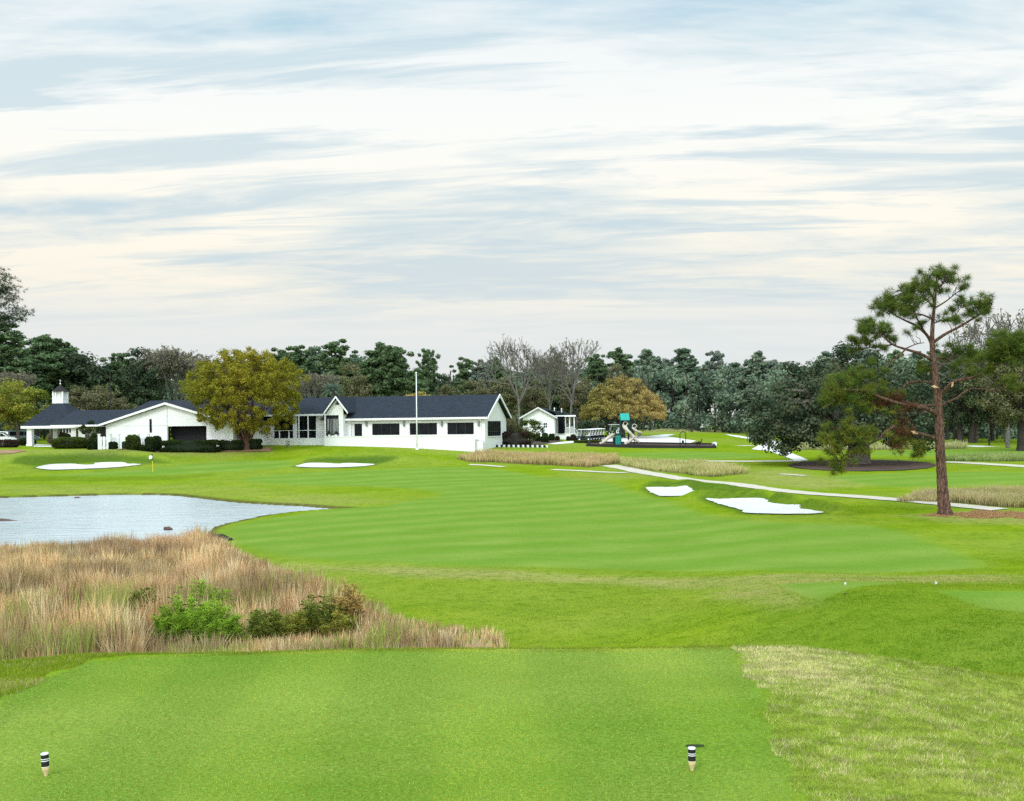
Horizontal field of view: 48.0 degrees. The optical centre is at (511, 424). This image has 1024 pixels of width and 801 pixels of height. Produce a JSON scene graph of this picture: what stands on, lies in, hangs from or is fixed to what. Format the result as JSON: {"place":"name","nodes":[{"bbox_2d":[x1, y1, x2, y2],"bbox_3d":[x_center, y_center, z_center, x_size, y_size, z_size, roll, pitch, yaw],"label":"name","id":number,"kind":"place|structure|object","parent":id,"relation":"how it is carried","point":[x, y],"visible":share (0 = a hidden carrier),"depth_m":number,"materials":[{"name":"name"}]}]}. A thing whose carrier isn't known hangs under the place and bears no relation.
{"place":"outdoors","nodes":[
{"label":"outdoors","id":0,"kind":"place"},
{"bbox_2d":[0,495,327,547],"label":"water","id":1,"kind":"structure","parent":0,"point":[60,518],"depth_m":81.75,"materials":[{"name":"liquid"}]},
{"bbox_2d":[0,522,509,660],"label":"dry reed grass","id":2,"kind":"structure","parent":0,"point":[74,586],"depth_m":30.96,"materials":[{"name":"plant"}]},
{"bbox_2d":[0,429,1023,800],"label":"ground","id":3,"kind":"structure","parent":0,"point":[396,507],"depth_m":26.20,"materials":[{"name":"plant"}]},
{"bbox_2d":[0,266,35,333],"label":"edge pine","id":4,"kind":"object","parent":3,"relation":"on","point":[4,321],"visible":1,"depth_m":127.97,"materials":[{"name":"green plant"}]},
{"bbox_2d":[0,369,36,430],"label":"broadleaf tree","id":5,"kind":"object","parent":3,"relation":"on","point":[26,379],"visible":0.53,"depth_m":188.22,"materials":[{"name":"green plant"}]},
{"bbox_2d":[0,377,51,440],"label":"broadleaf tree","id":6,"kind":"object","parent":3,"relation":"on","point":[14,408],"visible":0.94,"depth_m":175.22,"materials":[{"name":"green plant"}]},
{"bbox_2d":[0,323,53,430],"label":"pine tree","id":7,"kind":"object","parent":3,"relation":"on","point":[8,361],"visible":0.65,"depth_m":198.31,"materials":[{"name":"green plant"}]},
{"bbox_2d":[12,333,74,435],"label":"pine tree","id":8,"kind":"object","parent":3,"relation":"on","point":[39,350],"visible":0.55,"depth_m":209.91,"materials":[{"name":"green plant"}]},
{"bbox_2d":[40,752,49,775],"bbox_3d":[-3.503,2.563,8.634,0.059,0.204,0.059,-4,0,0],"label":"tee marker","id":9,"kind":"object","parent":3,"relation":"on","point":[45,765],"visible":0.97,"depth_m":8.61,"materials":[{"name":"plastic"}]},
{"bbox_2d":[21,380,95,445],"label":"gazebo","id":10,"kind":"object","parent":3,"relation":"on","point":[59,407],"visible":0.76,"depth_m":164.79,"materials":[{"name":"grey"}]},
{"bbox_2d":[39,338,92,404],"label":"pine tree","id":11,"kind":"object","parent":3,"relation":"on","point":[66,345],"visible":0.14,"depth_m":214.50,"materials":[{"name":"green plant"}]},
{"bbox_2d":[51,436,87,448],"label":"hedge","id":12,"kind":"object","parent":3,"relation":"on","point":[76,442],"visible":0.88,"depth_m":152.67,"materials":[{"name":"green plant"}]},
{"bbox_2d":[51,350,115,409],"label":"broadleaf tree","id":13,"kind":"object","parent":3,"relation":"on","point":[79,365],"visible":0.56,"depth_m":210.67,"materials":[{"name":"green plant"}]},
{"bbox_2d":[36,462,139,469],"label":"sand bunker","id":14,"kind":"object","parent":3,"relation":"on","point":[81,466],"visible":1,"depth_m":136.20},
{"bbox_2d":[0,650,184,696],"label":"shoulder grass","id":15,"kind":"structure","parent":3,"relation":"on","point":[43,660],"depth_m":12.76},
{"bbox_2d":[68,385,118,437],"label":"broadleaf tree","id":16,"kind":"object","parent":3,"relation":"on","point":[89,397],"visible":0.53,"depth_m":191.34,"materials":[{"name":"green plant"}]},
{"bbox_2d":[98,353,137,402],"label":"pine tree","id":17,"kind":"object","parent":3,"relation":"on","point":[115,365],"visible":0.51,"depth_m":213.14,"materials":[{"name":"green plant"}]},
{"bbox_2d":[98,390,137,409],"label":"broadleaf tree","id":18,"kind":"object","parent":3,"relation":"on","point":[121,405],"visible":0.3,"depth_m":195.30,"materials":[{"name":"green plant"}]},
{"bbox_2d":[112,347,166,407],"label":"broadleaf tree","id":19,"kind":"object","parent":3,"relation":"on","point":[138,381],"visible":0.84,"depth_m":210.73,"materials":[{"name":"green plant"}]},
{"bbox_2d":[125,581,168,619],"bbox_3d":[-9.749,4.985,30.590,1.373,1.632,0.950,-1,0,0],"label":"wild shrub","id":20,"kind":"object","parent":3,"relation":"on","point":[137,595],"visible":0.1,"depth_m":30.64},
{"bbox_2d":[128,345,187,400],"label":"broadleaf tree","id":21,"kind":"object","parent":3,"relation":"on","point":[149,356],"visible":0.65,"depth_m":212.06,"materials":[{"name":"green plant"}]},
{"bbox_2d":[149,593,211,646],"bbox_3d":[-8.196,4.978,28.797,1.801,1.566,1.408,-1,0,0],"label":"wild shrub","id":22,"kind":"object","parent":3,"relation":"on","point":[178,620],"visible":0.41,"depth_m":28.57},
{"bbox_2d":[145,349,215,399],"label":"broadleaf tree","id":23,"kind":"object","parent":3,"relation":"on","point":[180,364],"visible":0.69,"depth_m":213.13,"materials":[{"name":"brown plant"}]},
{"bbox_2d":[118,447,272,451],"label":"mulch bed","id":24,"kind":"object","parent":3,"relation":"on","point":[266,449],"visible":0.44,"depth_m":147.95,"materials":[{"name":"brown wood"}]},
{"bbox_2d":[125,434,140,449],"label":"clipped shrub","id":25,"kind":"object","parent":24,"relation":"on","point":[133,442],"visible":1,"depth_m":144.82,"materials":[{"name":"green plant"}]},
{"bbox_2d":[144,436,156,451],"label":"clipped shrub","id":26,"kind":"object","parent":24,"relation":"on","point":[150,443],"visible":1,"depth_m":144.99,"materials":[{"name":"green plant"}]},
{"bbox_2d":[159,439,221,452],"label":"hedge","id":27,"kind":"object","parent":24,"relation":"on","point":[176,446],"visible":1,"depth_m":146.24,"materials":[{"name":"green plant"}]},
{"bbox_2d":[218,440,243,450],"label":"hedge","id":28,"kind":"object","parent":24,"relation":"on","point":[233,445],"visible":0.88,"depth_m":147.82,"materials":[{"name":"green plant"}]},
{"bbox_2d":[178,346,310,449],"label":"round tree","id":29,"kind":"object","parent":24,"relation":"on","point":[251,380],"visible":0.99,"depth_m":146.16,"materials":[{"name":"plant"}]},
{"bbox_2d":[174,578,233,609],"bbox_3d":[-8.336,4.893,30.794,1.926,1.692,1.208,-1,0,0],"label":"wild shrub","id":30,"kind":"object","parent":3,"relation":"on","point":[212,595],"visible":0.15,"depth_m":30.75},
{"bbox_2d":[180,350,230,396],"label":"broadleaf tree","id":31,"kind":"object","parent":3,"relation":"on","point":[201,356],"visible":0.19,"depth_m":218.33,"materials":[{"name":"green plant"}]},
{"bbox_2d":[186,598,245,644],"bbox_3d":[-7.388,4.997,28.634,1.714,1.460,1.303,-1,0,0],"label":"wild shrub","id":32,"kind":"object","parent":3,"relation":"on","point":[227,625],"visible":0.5,"depth_m":28.46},
{"bbox_2d":[243,607,288,643],"bbox_3d":[-6.062,5.069,28.588,1.210,1.162,0.930,-1,0,0],"label":"wild shrub","id":33,"kind":"object","parent":3,"relation":"on","point":[266,626],"visible":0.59,"depth_m":28.45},
{"bbox_2d":[50,394,511,451],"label":"clubhouse","id":34,"kind":"structure","parent":3,"relation":"on","point":[460,422],"depth_m":153.26,"materials":[{"name":"paint"}]},
{"bbox_2d":[274,416,292,437],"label":"window","id":35,"kind":"structure","parent":34,"relation":"in","point":[283,434],"depth_m":158.56,"materials":[{"name":"black glass"}]},
{"bbox_2d":[297,416,315,437],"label":"window","id":36,"kind":"structure","parent":34,"relation":"in","point":[303,422],"depth_m":157.75,"materials":[{"name":"black glass"}]},
{"bbox_2d":[326,415,338,434],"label":"window","id":37,"kind":"structure","parent":34,"relation":"in","point":[332,421],"depth_m":153.94,"materials":[{"name":"white glass"}]},
{"bbox_2d":[372,423,399,434],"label":"window","id":38,"kind":"structure","parent":34,"relation":"in","point":[381,428],"depth_m":153.49,"materials":[{"name":"black glass"}]},
{"bbox_2d":[410,423,436,434],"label":"window","id":39,"kind":"structure","parent":34,"relation":"in","point":[422,428],"depth_m":152.22,"materials":[{"name":"black glass"}]},
{"bbox_2d":[448,422,473,434],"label":"window","id":40,"kind":"structure","parent":34,"relation":"in","point":[465,427],"depth_m":150.97,"materials":[{"name":"black glass"}]},
{"bbox_2d":[488,421,500,435],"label":"window","id":41,"kind":"structure","parent":34,"relation":"in","point":[494,427],"depth_m":154.43,"materials":[{"name":"black glass"}]},
{"bbox_2d":[279,610,315,638],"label":"wild shrub","id":42,"kind":"object","parent":3,"relation":"on","point":[293,623],"visible":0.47,"depth_m":28.48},
{"bbox_2d":[277,345,319,397],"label":"pine tree","id":43,"kind":"object","parent":3,"relation":"on","point":[297,357],"visible":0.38,"depth_m":220.69,"materials":[{"name":"green plant"}]},
{"bbox_2d":[288,370,340,397],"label":"broadleaf tree","id":44,"kind":"object","parent":3,"relation":"on","point":[317,381],"visible":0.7,"depth_m":187.62,"materials":[{"name":"green plant"}]},
{"bbox_2d":[306,345,330,397],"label":"pine tree","id":45,"kind":"object","parent":3,"relation":"on","point":[314,349],"visible":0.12,"depth_m":226.18,"materials":[{"name":"green plant"}]},
{"bbox_2d":[295,592,345,639],"bbox_3d":[-4.810,4.853,28.701,1.438,1.373,1.066,-1,0,0],"label":"wild shrub","id":46,"kind":"object","parent":3,"relation":"on","point":[314,613],"visible":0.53,"depth_m":28.51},
{"bbox_2d":[311,338,359,397],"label":"pine tree","id":47,"kind":"object","parent":3,"relation":"on","point":[336,360],"visible":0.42,"depth_m":216.70,"materials":[{"name":"green plant"}]},
{"bbox_2d":[296,463,374,467],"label":"sand bunker","id":48,"kind":"object","parent":3,"relation":"on","point":[327,465],"visible":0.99,"depth_m":135.63},
{"bbox_2d":[316,610,362,638],"bbox_3d":[-4.242,5.002,28.298,1.234,0.967,0.902,-1,0,0],"label":"wild shrub","id":49,"kind":"object","parent":3,"relation":"on","point":[339,622],"visible":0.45,"depth_m":28.14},
{"bbox_2d":[330,576,368,629],"bbox_3d":[-4.087,4.635,28.916,1.157,1.674,0.847,-1,0,-17],"label":"wild shrub","id":50,"kind":"object","parent":3,"relation":"on","point":[355,604],"visible":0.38,"depth_m":28.85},
{"bbox_2d":[334,362,373,396],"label":"broadleaf tree","id":51,"kind":"object","parent":3,"relation":"on","point":[349,386],"visible":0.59,"depth_m":205.04,"materials":[{"name":"green plant"}]},
{"bbox_2d":[342,341,398,395],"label":"pine tree","id":52,"kind":"object","parent":3,"relation":"on","point":[375,355],"visible":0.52,"depth_m":217.88,"materials":[{"name":"green plant"}]},
{"bbox_2d":[372,345,417,395],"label":"pine tree","id":53,"kind":"object","parent":3,"relation":"on","point":[395,373],"visible":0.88,"depth_m":215.00,"materials":[{"name":"green plant"}]},
{"bbox_2d":[0,646,802,800],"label":"tee grass","id":54,"kind":"structure","parent":3,"relation":"on","point":[435,702],"depth_m":9.91,"materials":[{"name":"plant"}]},
{"bbox_2d":[402,367,431,394],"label":"pine tree","id":55,"kind":"object","parent":3,"relation":"on","point":[410,383],"visible":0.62,"depth_m":213.95,"materials":[{"name":"green plant"}]},
{"bbox_2d":[415,348,440,394],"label":"pine tree","id":56,"kind":"object","parent":3,"relation":"on","point":[430,369],"visible":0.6,"depth_m":225.52,"materials":[{"name":"green plant"}]},
{"bbox_2d":[432,383,465,394],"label":"broadleaf tree","id":57,"kind":"object","parent":3,"relation":"on","point":[452,390],"visible":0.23,"depth_m":220.80,"materials":[{"name":"green plant"}]},
{"bbox_2d":[447,357,474,394],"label":"pine tree","id":58,"kind":"object","parent":3,"relation":"on","point":[464,373],"visible":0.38,"depth_m":249.01,"materials":[{"name":"green plant"}]},
{"bbox_2d":[461,379,491,394],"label":"broadleaf tree","id":59,"kind":"object","parent":3,"relation":"on","point":[481,391],"visible":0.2,"depth_m":225.05,"materials":[{"name":"green plant"}]},
{"bbox_2d":[457,359,499,393],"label":"pine tree","id":60,"kind":"object","parent":3,"relation":"on","point":[480,371],"visible":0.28,"depth_m":248.34,"materials":[{"name":"green plant"}]},
{"bbox_2d":[473,375,525,420],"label":"broadleaf tree","id":61,"kind":"object","parent":3,"relation":"on","point":[510,401],"visible":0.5,"depth_m":229.79,"materials":[{"name":"plant"}]},
{"bbox_2d":[486,357,513,394],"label":"pine tree","id":62,"kind":"object","parent":3,"relation":"on","point":[499,374],"visible":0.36,"depth_m":260.14,"materials":[{"name":"green plant"}]},
{"bbox_2d":[0,341,1016,440],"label":"distant wood","id":63,"kind":"object","parent":3,"relation":"on","point":[724,419],"visible":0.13,"depth_m":256.29,"materials":[{"name":"plant"}]},
{"bbox_2d":[478,333,550,423],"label":"bare tree","id":64,"kind":"object","parent":3,"relation":"on","point":[513,359],"visible":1,"depth_m":205.18,"materials":[{"name":"grey plant"}]},
{"bbox_2d":[502,431,530,444],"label":"hedge","id":65,"kind":"object","parent":3,"relation":"on","point":[517,438],"visible":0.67,"depth_m":158.72,"materials":[{"name":"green plant"}]},
{"bbox_2d":[517,418,544,444],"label":"shrubby pine","id":66,"kind":"object","parent":3,"relation":"on","point":[535,427],"visible":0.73,"depth_m":165.22,"materials":[{"name":"green plant"}]},
{"bbox_2d":[520,376,554,414],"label":"broadleaf tree","id":67,"kind":"object","parent":3,"relation":"on","point":[531,401],"visible":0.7,"depth_m":238.77,"materials":[{"name":"green plant"}]},
{"bbox_2d":[456,446,619,467],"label":"dry grass patch","id":68,"kind":"object","parent":3,"relation":"on","point":[580,459],"visible":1,"depth_m":138.97,"materials":[{"name":"plant"}]},
{"bbox_2d":[519,407,578,438],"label":"cottage","id":69,"kind":"structure","parent":3,"relation":"on","point":[552,421],"depth_m":197.27,"materials":[{"name":"grey"}]},
{"bbox_2d":[527,354,578,409],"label":"broadleaf tree","id":70,"kind":"object","parent":3,"relation":"on","point":[556,374],"visible":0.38,"depth_m":224.46,"materials":[{"name":"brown plant"}]},
{"bbox_2d":[528,339,599,432],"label":"bare tree","id":71,"kind":"object","parent":3,"relation":"on","point":[554,350],"visible":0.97,"depth_m":211.61,"materials":[{"name":"grey plant"}]},
{"bbox_2d":[554,376,592,432],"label":"broadleaf tree","id":72,"kind":"object","parent":3,"relation":"on","point":[577,403],"visible":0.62,"depth_m":245.19,"materials":[{"name":"plant"}]},
{"bbox_2d":[578,354,608,427],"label":"pine tree","id":73,"kind":"object","parent":3,"relation":"on","point":[595,364],"visible":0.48,"depth_m":260.12,"materials":[{"name":"green plant"}]},
{"bbox_2d":[579,365,669,437],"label":"domed tree","id":74,"kind":"object","parent":3,"relation":"on","point":[603,403],"visible":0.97,"depth_m":201.68,"materials":[{"name":"yellow plant"}]},
{"bbox_2d":[604,347,644,392],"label":"pine tree","id":75,"kind":"object","parent":3,"relation":"on","point":[617,355],"visible":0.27,"depth_m":267.41,"materials":[{"name":"green plant"}]},
{"bbox_2d":[586,441,715,447],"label":"play border","id":76,"kind":"object","parent":3,"relation":"on","point":[637,446],"visible":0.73,"depth_m":172.44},
{"bbox_2d":[590,443,712,445],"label":"play mulch","id":77,"kind":"object","parent":3,"relation":"on","point":[661,444],"visible":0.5,"depth_m":180.36,"materials":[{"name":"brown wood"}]},
{"bbox_2d":[599,413,641,444],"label":"play tower","id":78,"kind":"structure","parent":77,"relation":"on","point":[629,429],"depth_m":177.64,"materials":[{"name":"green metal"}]},
{"bbox_2d":[634,348,671,419],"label":"pine tree","id":79,"kind":"object","parent":3,"relation":"on","point":[646,357],"visible":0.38,"depth_m":272.88,"materials":[{"name":"green plant"}]},
{"bbox_2d":[646,486,693,496],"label":"sand bunker","id":80,"kind":"object","parent":3,"relation":"on","point":[672,491],"visible":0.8,"depth_m":88.45},
{"bbox_2d":[616,456,750,476],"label":"dry grass patch","id":81,"kind":"object","parent":3,"relation":"on","point":[697,467],"visible":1,"depth_m":116.89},
{"bbox_2d":[657,348,711,427],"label":"pine tree","id":82,"kind":"object","parent":3,"relation":"on","point":[685,362],"visible":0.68,"depth_m":266.35,"materials":[{"name":"green plant"}]},
{"bbox_2d":[688,746,695,770],"bbox_3d":[1.343,2.507,8.582,0.058,0.203,0.058,-1,0,0],"label":"tee marker","id":83,"kind":"object","parent":3,"relation":"on","point":[691,755],"visible":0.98,"depth_m":8.56,"materials":[{"name":"plastic"}]},
{"bbox_2d":[703,350,734,429],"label":"pine tree","id":84,"kind":"object","parent":3,"relation":"on","point":[718,356],"visible":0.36,"depth_m":281.20,"materials":[{"name":"green plant"}]},
{"bbox_2d":[726,362,744,425],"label":"pine tree","id":85,"kind":"object","parent":3,"relation":"on","point":[735,365],"visible":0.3,"depth_m":298.66,"materials":[{"name":"green plant"}]},
{"bbox_2d":[735,350,770,426],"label":"pine tree","id":86,"kind":"object","parent":3,"relation":"on","point":[758,362],"visible":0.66,"depth_m":273.81,"materials":[{"name":"green plant"}]},
{"bbox_2d":[706,498,821,514],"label":"sand bunker","id":87,"kind":"object","parent":3,"relation":"on","point":[756,505],"visible":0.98,"depth_m":69.89},
{"bbox_2d":[780,361,826,398],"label":"broadleaf tree","id":88,"kind":"object","parent":3,"relation":"on","point":[792,367],"visible":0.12,"depth_m":260.05,"materials":[{"name":"green plant"}]},
{"bbox_2d":[812,351,834,371],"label":"pine tree","id":89,"kind":"object","parent":3,"relation":"on","point":[825,356],"visible":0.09,"depth_m":273.58,"materials":[{"name":"green plant"}]},
{"bbox_2d":[789,460,935,470],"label":"mulch bed","id":90,"kind":"object","parent":3,"relation":"on","point":[880,465],"visible":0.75,"depth_m":122.16,"materials":[{"name":"brown plant"}]},
{"bbox_2d":[742,340,947,463],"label":"live oak","id":91,"kind":"object","parent":90,"relation":"on","point":[813,415],"visible":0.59,"depth_m":125.13,"materials":[{"name":"green plant"}]},
{"bbox_2d":[776,440,967,449],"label":"dry grass patch","id":92,"kind":"object","parent":3,"relation":"on","point":[949,445],"visible":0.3,"depth_m":171.72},
{"bbox_2d":[882,349,913,382],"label":"pine tree","id":93,"kind":"object","parent":3,"relation":"on","point":[891,356],"visible":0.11,"depth_m":248.23,"materials":[{"name":"green plant"}]},
{"bbox_2d":[814,261,1023,514],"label":"lone pine","id":94,"kind":"object","parent":3,"relation":"on","point":[1009,348],"visible":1,"depth_m":60.83,"materials":[{"name":"green plant"}]},
{"bbox_2d":[917,355,1001,442],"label":"oak tree","id":95,"kind":"object","parent":3,"relation":"on","point":[962,414],"visible":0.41,"depth_m":204.39,"materials":[{"name":"green plant"}]},
{"bbox_2d":[895,483,1023,507],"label":"dry grass patch","id":96,"kind":"object","parent":3,"relation":"on","point":[1010,496],"visible":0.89,"depth_m":69.65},
{"bbox_2d":[918,510,1023,518],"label":"pine straw","id":97,"kind":"object","parent":3,"relation":"on","point":[989,514],"visible":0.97,"depth_m":62.19,"materials":[{"name":"brown plant"}]},
{"bbox_2d":[928,308,1023,447],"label":"bare tree","id":98,"kind":"object","parent":3,"relation":"on","point":[975,332],"visible":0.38,"depth_m":173.12,"materials":[{"name":"grey plant"}]},
{"bbox_2d":[946,451,1023,461],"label":"dry grass patch","id":99,"kind":"object","parent":3,"relation":"on","point":[996,456],"visible":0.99,"depth_m":129.31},
{"bbox_2d":[959,358,1023,450],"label":"oak tree","id":100,"kind":"object","parent":3,"relation":"on","point":[1011,406],"visible":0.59,"depth_m":157.49,"materials":[{"name":"green plant"}]},
{"bbox_2d":[0,0,1023,422],"label":"sky","id":101,"kind":"structure","parent":0,"point":[738,179],"materials":[{"name":"white"}]},
{"bbox_2d":[106,643,1023,678],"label":"edge grass","id":102,"kind":"structure","parent":0,"point":[1010,674],"depth_m":13.50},
{"bbox_2d":[601,434,694,442],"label":"path","id":103,"kind":"structure","parent":0,"point":[660,438],"depth_m":198.61,"materials":[{"name":"concrete"}]},
{"bbox_2d":[289,553,1023,672],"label":"rough grass","id":104,"kind":"structure","parent":0,"point":[939,579],"depth_m":29.71,"materials":[{"name":"plant"}]},
{"bbox_2d":[678,460,795,461],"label":"path","id":105,"kind":"structure","parent":0,"point":[752,460],"depth_m":135.93,"materials":[{"name":"concrete"}]},
{"bbox_2d":[726,434,806,460],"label":"path","id":106,"kind":"structure","parent":0,"point":[792,456],"depth_m":156.30,"materials":[{"name":"concrete"}]},
{"bbox_2d":[601,465,1006,509],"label":"path","id":107,"kind":"structure","parent":0,"point":[634,470],"depth_m":84.36,"materials":[{"name":"concrete"}]},
{"bbox_2d":[729,644,1023,800],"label":"bank grass","id":108,"kind":"structure","parent":0,"point":[934,709],"depth_m":10.06,"materials":[{"name":"plant"}]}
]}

